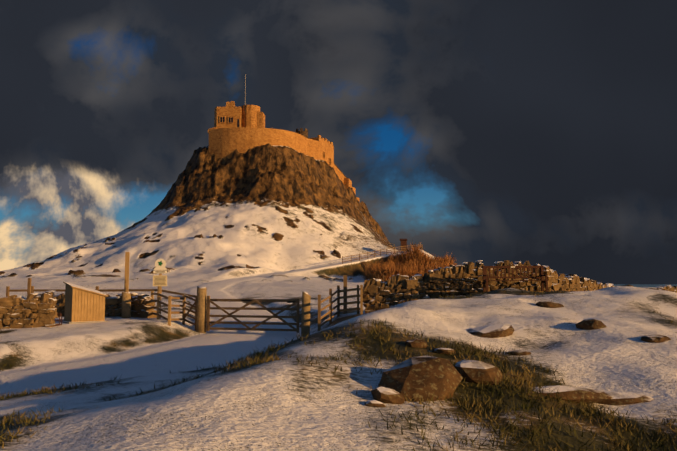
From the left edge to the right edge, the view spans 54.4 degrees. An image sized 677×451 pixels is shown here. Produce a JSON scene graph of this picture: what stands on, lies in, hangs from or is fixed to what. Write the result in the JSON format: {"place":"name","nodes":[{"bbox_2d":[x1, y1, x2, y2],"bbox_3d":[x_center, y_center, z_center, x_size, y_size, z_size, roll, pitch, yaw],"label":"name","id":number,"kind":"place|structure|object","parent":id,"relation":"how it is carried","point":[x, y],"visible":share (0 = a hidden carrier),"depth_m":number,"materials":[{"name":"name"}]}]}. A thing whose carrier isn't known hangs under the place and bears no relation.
{"place":"outdoors","nodes":[
{"label":"outdoors","id":0,"kind":"place"},
{"bbox_2d":[0,143,676,450],"bbox_3d":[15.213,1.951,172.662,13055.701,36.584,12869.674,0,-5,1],"label":"ground","id":1,"kind":"structure","parent":0,"point":[268,221],"depth_m":9.43,"materials":[{"name":"white snow"}]},
{"bbox_2d":[0,293,58,328],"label":"drystone wall","id":2,"kind":"structure","parent":1,"relation":"on","point":[29,311],"depth_m":21.03,"materials":[{"name":"brown stone"}]},
{"bbox_2d":[54,313,61,325],"bbox_3d":[-9.586,3.089,21.718,0.810,0.403,0.555,1,-5,-15],"label":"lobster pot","id":3,"kind":"object","parent":1,"relation":"on","point":[59,320],"visible":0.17,"depth_m":21.70,"materials":[{"name":"brown wood"}]},
{"bbox_2d":[60,281,107,323],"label":"shed","id":4,"kind":"structure","parent":1,"relation":"on","point":[84,305],"depth_m":23.07,"materials":[{"name":"wood"}]},
{"bbox_2d":[26,290,156,317],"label":"drystone wall","id":5,"kind":"structure","parent":1,"relation":"on","point":[142,305],"depth_m":26.59,"materials":[{"name":"brown stone"}]},
{"bbox_2d":[153,259,166,317],"bbox_3d":[-6.942,2.475,25.606,0.540,2.360,0.140,0,-5,-5],"label":"sign","id":6,"kind":"object","parent":1,"relation":"on","point":[160,280],"visible":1,"depth_m":25.59,"materials":[{"name":"beige"}]},
{"bbox_2d":[6,252,362,332],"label":"gate and fences","id":7,"kind":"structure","parent":1,"relation":"on","point":[169,305],"depth_m":24.20,"materials":[{"name":"brown wood"}]},
{"bbox_2d":[122,286,310,336],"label":"gate posts","id":8,"kind":"object","parent":1,"relation":"on","point":[201,311],"visible":0.9,"depth_m":24.29,"materials":[{"name":"brown wood"}]},
{"bbox_2d":[208,74,358,200],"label":"castle","id":9,"kind":"structure","parent":1,"relation":"on","point":[242,129],"depth_m":152.91,"materials":[{"name":"stone"}]},
{"bbox_2d":[0,288,676,450],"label":"grass tufts","id":10,"kind":"object","parent":1,"relation":"on","point":[460,400],"visible":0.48,"depth_m":5.11,"materials":[{"name":"green plant"}]},
{"bbox_2d":[342,188,422,281],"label":"approach fences","id":11,"kind":"object","parent":1,"relation":"on","point":[403,244],"visible":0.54,"depth_m":123.51,"materials":[{"name":"brown wood"}]},
{"bbox_2d":[360,243,457,281],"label":"scrub bushes","id":12,"kind":"object","parent":1,"relation":"on","point":[418,261],"visible":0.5,"depth_m":106.67,"materials":[{"name":"brown plant"}]},
{"bbox_2d":[482,266,547,291],"bbox_3d":[6.145,1.886,22.929,2.160,0.970,0.599,0,-5,1],"label":"memorial bench","id":13,"kind":"object","parent":1,"relation":"on","point":[541,275],"visible":0.98,"depth_m":23.17,"materials":[{"name":"brown wood"}]},
{"bbox_2d":[365,301,670,406],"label":"boulders","id":14,"kind":"object","parent":1,"relation":"on","point":[423,377],"visible":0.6,"depth_m":5.42,"materials":[{"name":"brown stone"}]},
{"bbox_2d":[363,260,676,313],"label":"drystone wall","id":15,"kind":"structure","parent":1,"relation":"on","point":[459,280],"depth_m":24.12,"materials":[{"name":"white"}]},
{"bbox_2d":[0,0,676,283],"label":"sky","id":16,"kind":"structure","parent":0,"point":[541,132],"materials":[{"name":"grey"}]},
{"bbox_2d":[613,284,676,287],"bbox_3d":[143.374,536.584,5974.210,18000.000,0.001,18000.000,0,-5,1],"label":"sea","id":17,"kind":"structure","parent":0,"point":[646,285],"depth_m":1779.44,"materials":[{"name":"blue liquid"}]}
]}

